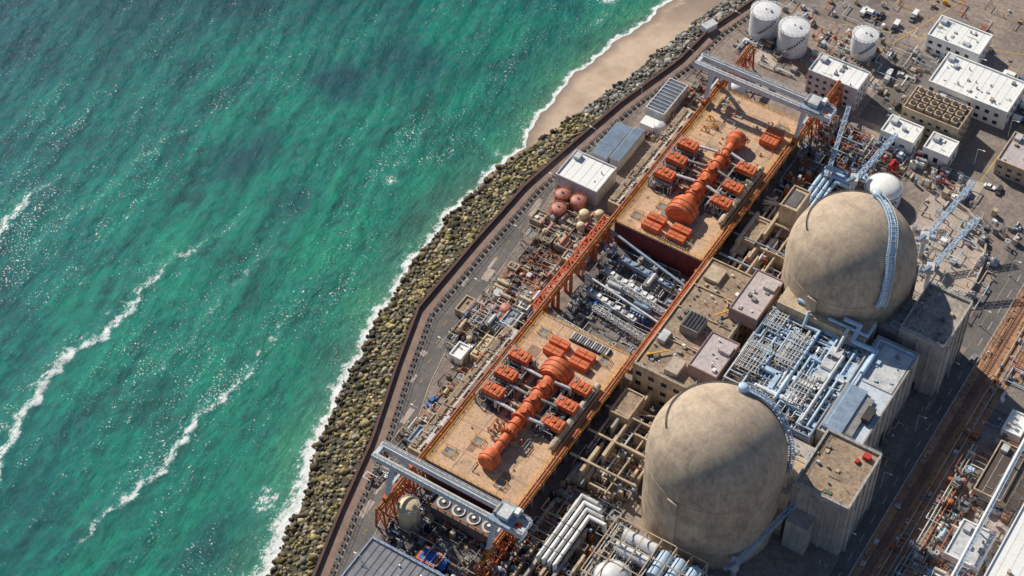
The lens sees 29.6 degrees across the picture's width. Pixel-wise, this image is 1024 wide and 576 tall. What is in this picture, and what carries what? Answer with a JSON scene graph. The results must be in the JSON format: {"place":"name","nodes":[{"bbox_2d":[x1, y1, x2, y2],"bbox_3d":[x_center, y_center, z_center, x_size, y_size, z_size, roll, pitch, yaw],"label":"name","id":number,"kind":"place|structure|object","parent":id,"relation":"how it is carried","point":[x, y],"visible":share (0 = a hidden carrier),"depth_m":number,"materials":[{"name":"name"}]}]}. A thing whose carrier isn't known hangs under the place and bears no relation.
{"place":"outdoors","nodes":[
{"label":"outdoors","id":0,"kind":"place"},
{"bbox_2d":[0,0,671,575],"bbox_3d":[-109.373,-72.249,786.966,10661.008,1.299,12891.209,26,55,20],"label":"sea","id":1,"kind":"structure","parent":0,"point":[220,222],"depth_m":747.93,"materials":[{"name":"liquid"}]},
{"bbox_2d":[316,0,760,575],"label":"seawall walkway","id":2,"kind":"structure","parent":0,"point":[406,360],"depth_m":722.24,"materials":[{"name":"grey concrete"}]},
{"bbox_2d":[335,0,777,575],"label":"seaside road","id":3,"kind":"structure","parent":0,"point":[439,328],"depth_m":702.38,"materials":[{"name":"grey asphalt"}]},
{"bbox_2d":[355,194,541,540],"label":"road patches","id":4,"kind":"object","parent":3,"relation":"on","point":[486,276],"visible":0.91,"depth_m":700.01,"materials":[{"name":"grey asphalt"}]},
{"bbox_2d":[554,244,688,373],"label":"pit floor","id":5,"kind":"structure","parent":0,"point":[612,329],"depth_m":712.59,"materials":[{"name":"concrete"}]},
{"bbox_2d":[559,242,684,353],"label":"pipework","id":6,"kind":"structure","parent":5,"relation":"on","point":[647,291],"depth_m":712.87,"materials":[{"name":"grey metal"}]},
{"bbox_2d":[271,0,1023,575],"bbox_3d":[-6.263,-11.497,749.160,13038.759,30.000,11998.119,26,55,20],"label":"ground","id":7,"kind":"structure","parent":0,"point":[621,58],"depth_m":759.97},
{"bbox_2d":[341,535,445,575],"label":"service building","id":8,"kind":"structure","parent":7,"relation":"on","point":[378,557],"depth_m":635.81,"materials":[{"name":"grey metal"}]},
{"bbox_2d":[363,364,470,496],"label":"yard equipment","id":9,"kind":"object","parent":7,"relation":"on","point":[426,419],"visible":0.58,"depth_m":679.70,"materials":[{"name":"grey paint"}]},
{"bbox_2d":[380,487,518,575],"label":"asphalt pad","id":10,"kind":"object","parent":7,"relation":"on","point":[404,537],"visible":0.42,"depth_m":647.79,"materials":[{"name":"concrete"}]},
{"bbox_2d":[397,494,420,531],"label":"cream storage tank","id":11,"kind":"object","parent":10,"relation":"on","point":[409,517],"visible":1,"depth_m":645.10,"materials":[{"name":"grey metal"}]},
{"bbox_2d":[415,544,450,573],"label":"open blue container","id":12,"kind":"object","parent":10,"relation":"on","point":[428,558],"visible":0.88,"depth_m":640.64,"materials":[{"name":"blue metal"}]},
{"bbox_2d":[429,495,500,543],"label":"condenser fans","id":13,"kind":"object","parent":10,"relation":"on","point":[465,521],"visible":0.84,"depth_m":646.72,"materials":[{"name":"grey metal"}]},
{"bbox_2d":[378,485,525,575],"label":"yard equipment","id":14,"kind":"object","parent":7,"relation":"on","point":[426,523],"visible":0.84,"depth_m":646.26,"materials":[{"name":"grey metal"}]},
{"bbox_2d":[449,341,470,364],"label":"equipment shed","id":15,"kind":"structure","parent":7,"relation":"on","point":[457,355],"depth_m":696.15,"materials":[{"name":"white paint"}]},
{"bbox_2d":[408,325,518,461],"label":"intake gallery","id":16,"kind":"object","parent":7,"relation":"on","point":[457,395],"visible":0.69,"depth_m":680.37,"materials":[{"name":"beige concrete"}]},
{"bbox_2d":[455,295,475,317],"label":"equipment shed","id":17,"kind":"structure","parent":7,"relation":"on","point":[464,305],"depth_m":710.80,"materials":[{"name":"beige concrete"}]},
{"bbox_2d":[443,272,551,364],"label":"switchyard equipment","id":18,"kind":"object","parent":7,"relation":"on","point":[469,330],"visible":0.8,"depth_m":706.43,"materials":[{"name":"grey paint"}]},
{"bbox_2d":[265,0,748,575],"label":"riprap boulders","id":19,"kind":"object","parent":7,"relation":"on","point":[533,158],"visible":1,"depth_m":716.41,"materials":[{"name":"grey stone"}]},
{"bbox_2d":[499,308,523,327],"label":"equipment shed","id":20,"kind":"structure","parent":7,"relation":"on","point":[512,313],"depth_m":705.88,"materials":[{"name":"grey metal"}]},
{"bbox_2d":[425,311,630,525],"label":"turbine deck","id":21,"kind":"structure","parent":7,"relation":"on","point":[461,444],"depth_m":660.80,"materials":[{"name":"beige concrete"}]},
{"bbox_2d":[474,334,600,470],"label":"turbine generator","id":22,"kind":"object","parent":21,"relation":"on","point":[545,407],"visible":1,"depth_m":668.12,"materials":[{"name":"orange metal"}]},
{"bbox_2d":[569,332,611,357],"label":"cable drum rack","id":23,"kind":"object","parent":21,"relation":"on","point":[587,343],"visible":1,"depth_m":685.98,"materials":[{"name":"grey metal"}]},
{"bbox_2d":[502,240,562,297],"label":"industrial equipment","id":24,"kind":"object","parent":7,"relation":"on","point":[528,263],"visible":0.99,"depth_m":723.97,"materials":[{"name":"metal"}]},
{"bbox_2d":[312,0,754,575],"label":"seawall","id":25,"kind":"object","parent":7,"relation":"on","point":[548,164],"visible":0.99,"depth_m":732.50,"materials":[{"name":"concrete"}]},
{"bbox_2d":[529,209,548,230],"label":"equipment shed","id":26,"kind":"structure","parent":7,"relation":"on","point":[537,217],"depth_m":737.98,"materials":[{"name":"beige concrete"}]},
{"bbox_2d":[328,0,772,575],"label":"barrier fence","id":27,"kind":"object","parent":7,"relation":"on","point":[492,240],"visible":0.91,"depth_m":722.87,"materials":[{"name":"concrete"}]},
{"bbox_2d":[519,259,581,298],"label":"concrete pad","id":28,"kind":"object","parent":7,"relation":"on","point":[553,273],"visible":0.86,"depth_m":722.52,"materials":[{"name":"beige concrete"}]},
{"bbox_2d":[375,44,754,531],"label":"crane runway","id":29,"kind":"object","parent":7,"relation":"on","point":[554,292],"visible":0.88,"depth_m":708.65,"materials":[{"name":"orange metal"}]},
{"bbox_2d":[371,440,532,555],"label":"gantry crane","id":30,"kind":"object","parent":29,"relation":"on","point":[505,515],"visible":1,"depth_m":628.98,"materials":[{"name":"grey paint"}]},
{"bbox_2d":[694,51,836,142],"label":"gantry crane","id":31,"kind":"object","parent":29,"relation":"on","point":[812,106],"visible":1,"depth_m":749.48,"materials":[{"name":"grey paint"}]},
{"bbox_2d":[497,480,633,575],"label":"pump area equipment","id":32,"kind":"object","parent":7,"relation":"on","point":[535,531],"visible":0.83,"depth_m":644.44,"materials":[{"name":"metal"}]},
{"bbox_2d":[522,201,614,266],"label":"condensate yard equipment","id":33,"kind":"object","parent":7,"relation":"on","point":[565,232],"visible":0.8,"depth_m":733.71,"materials":[{"name":"beige metal"}]},
{"bbox_2d":[550,200,566,221],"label":"faded red tank","id":34,"kind":"object","parent":33,"relation":"on","point":[558,208],"visible":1,"depth_m":737.89,"materials":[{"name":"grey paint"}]},
{"bbox_2d":[536,493,606,574],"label":"steam pipes","id":35,"kind":"object","parent":7,"relation":"on","point":[600,518],"visible":1,"depth_m":642.53,"materials":[{"name":"grey metal"}]},
{"bbox_2d":[374,0,779,535],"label":"road kerb","id":36,"kind":"structure","parent":7,"relation":"on","point":[514,250],"depth_m":727.16,"materials":[{"name":"concrete"}]},
{"bbox_2d":[570,193,585,214],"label":"faded red tank","id":37,"kind":"object","parent":7,"relation":"on","point":[577,201],"visible":0.97,"depth_m":740.62,"materials":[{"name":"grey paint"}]},
{"bbox_2d":[555,149,616,205],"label":"white warehouse","id":38,"kind":"structure","parent":7,"relation":"on","point":[592,179],"depth_m":747.54,"materials":[{"name":"grey metal"}]},
{"bbox_2d":[593,559,630,575],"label":"dome roof tank","id":39,"kind":"object","parent":7,"relation":"on","point":[610,568],"visible":1,"depth_m":626.90,"materials":[{"name":"white metal"}]},
{"bbox_2d":[565,390,661,515],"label":"pipe trench","id":40,"kind":"object","parent":7,"relation":"on","point":[617,456],"visible":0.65,"depth_m":663.37,"materials":[{"name":"beige metal"}]},
{"bbox_2d":[591,122,644,170],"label":"ribbed roof shed","id":41,"kind":"structure","parent":7,"relation":"on","point":[618,145],"depth_m":761.09,"materials":[{"name":"blue metal"}]},
{"bbox_2d":[580,516,708,575],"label":"heat exchanger rack","id":42,"kind":"object","parent":7,"relation":"on","point":[637,554],"visible":0.94,"depth_m":633.02,"materials":[{"name":"white metal"}]},
{"bbox_2d":[607,107,695,216],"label":"intake gallery","id":43,"kind":"object","parent":7,"relation":"on","point":[644,164],"visible":0.7,"depth_m":753.01,"materials":[{"name":"beige concrete"}]},
{"bbox_2d":[475,80,842,575],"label":"crane runway","id":44,"kind":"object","parent":7,"relation":"on","point":[499,538],"visible":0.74,"depth_m":685.86,"materials":[{"name":"orange metal"}]},
{"bbox_2d":[550,230,684,343],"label":"pipe rack","id":45,"kind":"structure","parent":44,"relation":"attached to","point":[619,296],"depth_m":710.59,"materials":[{"name":"grey metal"}]},
{"bbox_2d":[645,78,687,122],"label":"grey roof shed","id":46,"kind":"structure","parent":7,"relation":"on","point":[669,97],"depth_m":776.32,"materials":[{"name":"metal"}]},
{"bbox_2d":[631,257,751,407],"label":"control building","id":47,"kind":"structure","parent":7,"relation":"on","point":[697,316],"depth_m":683.26,"materials":[{"name":"beige concrete"}]},
{"bbox_2d":[687,331,739,381],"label":"penthouse","id":48,"kind":"object","parent":47,"relation":"on","point":[715,355],"visible":0.99,"depth_m":670.30,"materials":[{"name":"pink concrete"}]},
{"bbox_2d":[728,269,783,329],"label":"penthouse","id":49,"kind":"object","parent":47,"relation":"on","point":[755,299],"visible":1,"depth_m":687.37,"materials":[{"name":"white paint"}]},
{"bbox_2d":[645,52,741,140],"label":"yard equipment","id":50,"kind":"object","parent":7,"relation":"on","point":[697,89],"visible":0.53,"depth_m":784.32,"materials":[{"name":"grey metal"}]},
{"bbox_2d":[614,86,803,276],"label":"turbine deck","id":51,"kind":"structure","parent":7,"relation":"on","point":[708,231],"depth_m":740.72,"materials":[{"name":"concrete"}]},
{"bbox_2d":[641,130,764,244],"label":"turbine generator","id":52,"kind":"object","parent":51,"relation":"on","point":[706,189],"visible":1,"depth_m":732.44,"materials":[{"name":"orange metal"}]},
{"bbox_2d":[699,96,773,164],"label":"deck equipment","id":53,"kind":"object","parent":51,"relation":"on","point":[735,159],"visible":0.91,"depth_m":756.53,"materials":[{"name":"beige metal"}]},
{"bbox_2d":[641,380,794,568],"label":"containment dome","id":54,"kind":"structure","parent":7,"relation":"on","point":[717,464],"depth_m":617.49,"materials":[{"name":"concrete"}]},
{"bbox_2d":[723,502,795,575],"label":"lattice boom crane","id":55,"kind":"object","parent":7,"relation":"on","point":[733,565],"visible":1,"depth_m":636.32,"materials":[{"name":"blue metal"}]},
{"bbox_2d":[747,0,780,41],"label":"storage tank","id":56,"kind":"object","parent":7,"relation":"on","point":[764,19],"visible":1,"depth_m":800.58,"materials":[{"name":"white metal"}]},
{"bbox_2d":[718,196,810,278],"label":"pipe trench","id":57,"kind":"object","parent":7,"relation":"on","point":[765,255],"visible":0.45,"depth_m":724.22,"materials":[{"name":"grey concrete"}]},
{"bbox_2d":[752,47,780,68],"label":"concrete pad","id":58,"kind":"object","parent":7,"relation":"on","point":[768,54],"visible":0.86,"depth_m":799.79,"materials":[{"name":"beige concrete"}]},
{"bbox_2d":[775,14,810,58],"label":"storage tank","id":59,"kind":"object","parent":7,"relation":"on","point":[793,36],"visible":1,"depth_m":794.18,"materials":[{"name":"white metal"}]},
{"bbox_2d":[776,185,810,231],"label":"stair tower","id":60,"kind":"structure","parent":7,"relation":"on","point":[794,205],"depth_m":725.42,"materials":[{"name":"beige concrete"}]},
{"bbox_2d":[774,427,881,555],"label":"fuel handling building","id":61,"kind":"structure","parent":7,"relation":"on","point":[828,490],"depth_m":636.27,"materials":[{"name":"grey concrete"}]},
{"bbox_2d":[808,164,849,206],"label":"steam pipes","id":62,"kind":"object","parent":7,"relation":"on","point":[838,176],"visible":0.59,"depth_m":743.17,"materials":[{"name":"blue metal"}]},
{"bbox_2d":[772,115,899,203],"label":"pump area equipment","id":63,"kind":"object","parent":7,"relation":"on","point":[784,188],"visible":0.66,"depth_m":758.00,"materials":[{"name":"grey metal"}]},
{"bbox_2d":[823,105,850,184],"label":"lattice boom crane","id":64,"kind":"object","parent":7,"relation":"on","point":[828,170],"visible":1,"depth_m":748.46,"materials":[{"name":"blue metal"}]},
{"bbox_2d":[733,0,942,116],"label":"yard equipment","id":65,"kind":"object","parent":7,"relation":"on","point":[814,55],"visible":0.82,"depth_m":798.32,"materials":[{"name":"grey metal"}]},
{"bbox_2d":[805,52,870,110],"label":"office block","id":66,"kind":"structure","parent":7,"relation":"on","point":[826,73],"depth_m":778.43,"materials":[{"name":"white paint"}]},
{"bbox_2d":[779,189,918,339],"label":"containment dome","id":67,"kind":"structure","parent":7,"relation":"on","point":[851,254],"depth_m":668.72,"materials":[{"name":"concrete"}]},
{"bbox_2d":[848,23,879,61],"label":"storage tank","id":68,"kind":"object","parent":7,"relation":"on","point":[864,42],"visible":1,"depth_m":794.20,"materials":[{"name":"white metal"}]},
{"bbox_2d":[845,132,898,189],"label":"lattice boom crane","id":69,"kind":"object","parent":7,"relation":"on","point":[852,180],"visible":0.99,"depth_m":734.69,"materials":[{"name":"blue metal"}]},
{"bbox_2d":[864,172,902,208],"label":"dome roof tank","id":70,"kind":"object","parent":7,"relation":"on","point":[895,203],"visible":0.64,"depth_m":742.74,"materials":[{"name":"white metal"}]},
{"bbox_2d":[866,173,901,200],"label":"tank dome cover","id":71,"kind":"object","parent":70,"relation":"on","point":[889,186],"visible":0.9,"depth_m":740.88,"materials":[{"name":"white metal"}]},
{"bbox_2d":[816,117,976,203],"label":"yard equipment","id":72,"kind":"object","parent":7,"relation":"on","point":[914,160],"visible":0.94,"depth_m":757.43,"materials":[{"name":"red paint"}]},
{"bbox_2d":[878,114,923,155],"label":"white cube building","id":73,"kind":"structure","parent":7,"relation":"on","point":[910,134],"depth_m":762.40,"materials":[{"name":"paint"}]},
{"bbox_2d":[904,557,926,575],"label":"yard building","id":74,"kind":"structure","parent":7,"relation":"on","point":[918,567],"depth_m":638.37,"materials":[{"name":"grey"}]},
{"bbox_2d":[824,0,1023,61],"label":"laydown yard equipment","id":75,"kind":"object","parent":7,"relation":"on","point":[933,5],"visible":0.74,"depth_m":815.30,"materials":[{"name":"white paint"}]},
{"bbox_2d":[849,286,1023,575],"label":"dirt strip","id":76,"kind":"object","parent":7,"relation":"on","point":[902,495],"visible":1,"depth_m":673.88,"materials":[{"name":"brown soil"}]},
{"bbox_2d":[848,284,1023,575],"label":"security fence","id":77,"kind":"object","parent":76,"relation":"on","point":[938,426],"visible":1,"depth_m":676.95,"materials":[{"name":"grey metal"}]},
{"bbox_2d":[851,295,1023,575],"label":"trackside equipment","id":78,"kind":"object","parent":76,"relation":"on","point":[894,546],"visible":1,"depth_m":668.84,"materials":[{"name":"brown metal"}]},
{"bbox_2d":[900,85,972,141],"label":"cooling tower","id":79,"kind":"structure","parent":7,"relation":"on","point":[929,111],"depth_m":763.38,"materials":[{"name":"beige concrete"}]},
{"bbox_2d":[922,131,958,167],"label":"white cube building","id":80,"kind":"structure","parent":7,"relation":"on","point":[941,148],"depth_m":757.11,"materials":[{"name":"paint"}]},
{"bbox_2d":[910,193,983,300],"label":"concrete pad","id":81,"kind":"object","parent":7,"relation":"on","point":[921,220],"visible":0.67,"depth_m":732.11,"materials":[{"name":"beige concrete"}]},
{"bbox_2d":[916,180,975,258],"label":"lattice boom crane","id":82,"kind":"object","parent":81,"relation":"on","point":[924,237],"visible":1,"depth_m":723.11,"materials":[{"name":"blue metal"}]},
{"bbox_2d":[920,215,980,288],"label":"lattice boom crane","id":83,"kind":"object","parent":81,"relation":"on","point":[928,269],"visible":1,"depth_m":712.33,"materials":[{"name":"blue metal"}]},
{"bbox_2d":[886,341,1023,575],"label":"security fence","id":84,"kind":"object","parent":7,"relation":"on","point":[954,460],"visible":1,"depth_m":667.42,"materials":[{"name":"grey metal"}]},
{"bbox_2d":[891,442,1023,575],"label":"pipe yard equipment","id":85,"kind":"object","parent":7,"relation":"on","point":[956,482],"visible":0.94,"depth_m":652.08,"materials":[{"name":"white paint"}]},
{"bbox_2d":[924,15,992,63],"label":"white utility building","id":86,"kind":"structure","parent":7,"relation":"on","point":[945,35],"depth_m":796.01,"materials":[{"name":"paint"}]},
{"bbox_2d":[912,195,1021,317],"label":"yard equipment","id":87,"kind":"object","parent":7,"relation":"on","point":[994,261],"visible":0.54,"depth_m":731.77,"materials":[{"name":"grey paint"}]},
{"bbox_2d":[947,195,986,297],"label":"retaining wall","id":88,"kind":"structure","parent":7,"relation":"on","point":[961,207],"depth_m":737.17,"materials":[{"name":"concrete"}]},
{"bbox_2d":[942,518,996,575],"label":"yard building","id":89,"kind":"structure","parent":7,"relation":"on","point":[980,549],"depth_m":642.34,"materials":[{"name":"white paint"}]},
{"bbox_2d":[927,52,1023,129],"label":"white workshop","id":90,"kind":"structure","parent":7,"relation":"on","point":[992,97],"depth_m":775.64,"materials":[{"name":"paint"}]},
{"bbox_2d":[967,345,1023,454],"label":"yard storage","id":91,"kind":"object","parent":7,"relation":"on","point":[975,435],"visible":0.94,"depth_m":684.19,"materials":[{"name":"metal"}]},
{"bbox_2d":[972,440,1023,509],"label":"yard building","id":92,"kind":"structure","parent":7,"relation":"on","point":[991,476],"depth_m":659.08,"materials":[{"name":"beige concrete"}]},
{"bbox_2d":[993,131,1023,185],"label":"pale block building","id":93,"kind":"structure","parent":7,"relation":"on","point":[1009,164],"depth_m":753.63,"materials":[{"name":"beige concrete"}]},
{"bbox_2d":[1000,409,1023,442],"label":"yard building","id":94,"kind":"structure","parent":7,"relation":"on","point":[1012,429],"depth_m":674.87,"materials":[{"name":"white paint"}]},
{"bbox_2d":[639,115,665,137],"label":"pump house","id":95,"kind":"structure","parent":0,"point":[651,125],"depth_m":769.24,"materials":[{"name":"white paint"}]},
{"bbox_2d":[719,287,877,446],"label":"auxiliary building","id":96,"kind":"structure","parent":0,"point":[787,302],"depth_m":676.88,"materials":[{"name":"grey concrete"}]},
{"bbox_2d":[733,308,820,409],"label":"pipe rack","id":97,"kind":"object","parent":96,"relation":"on","point":[758,355],"visible":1,"depth_m":669.61,"materials":[{"name":"grey metal"}]},
{"bbox_2d":[722,306,866,441],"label":"rooftop pipework","id":98,"kind":"object","parent":96,"relation":"on","point":[773,381],"visible":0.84,"depth_m":667.31,"materials":[{"name":"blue metal"}]},
{"bbox_2d":[772,298,878,432],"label":"ventilation duct","id":99,"kind":"object","parent":96,"relation":"on","point":[834,353],"visible":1,"depth_m":667.96,"materials":[{"name":"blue metal"}]},
{"bbox_2d":[813,335,919,452],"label":"radwaste building","id":100,"kind":"structure","parent":0,"point":[866,407],"depth_m":660.26,"materials":[{"name":"grey concrete"}]},
{"bbox_2d":[801,393,932,575],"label":"service lane","id":101,"kind":"structure","parent":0,"point":[901,441],"depth_m":672.51,"materials":[{"name":"grey asphalt"}]},
{"bbox_2d":[782,0,1023,346],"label":"yard paving","id":102,"kind":"structure","parent":0,"point":[990,141],"depth_m":771.95,"materials":[{"name":"concrete"}]},
{"bbox_2d":[952,176,983,199],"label":"concrete pad","id":103,"kind":"object","parent":102,"relation":"on","point":[978,187],"visible":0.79,"depth_m":752.66,"materials":[{"name":"beige concrete"}]},
{"bbox_2d":[875,281,972,396],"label":"fuel handling building","id":104,"kind":"structure","parent":0,"point":[929,325],"depth_m":677.59,"materials":[{"name":"grey concrete"}]},
{"bbox_2d":[829,256,1023,575],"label":"perimeter road","id":105,"kind":"structure","parent":0,"point":[890,489],"depth_m":678.27,"materials":[{"name":"grey asphalt"}]},
{"bbox_2d":[860,301,1023,575],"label":"railway track","id":106,"kind":"structure","parent":0,"point":[942,444],"depth_m":673.44,"materials":[{"name":"orange metal"}]},
{"bbox_2d":[888,347,1023,575],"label":"yard paving","id":107,"kind":"structure","parent":0,"point":[1014,400],"depth_m":665.23,"materials":[{"name":"concrete"}]},
{"bbox_2d":[951,438,1023,575],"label":"overhead pipe bridge","id":108,"kind":"structure","parent":107,"relation":"on","point":[1014,460],"depth_m":644.98,"materials":[{"name":"white metal"}]},
{"bbox_2d":[984,503,1023,575],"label":"yard building","id":109,"kind":"structure","parent":0,"point":[1008,559],"depth_m":635.59,"materials":[{"name":"white paint"}]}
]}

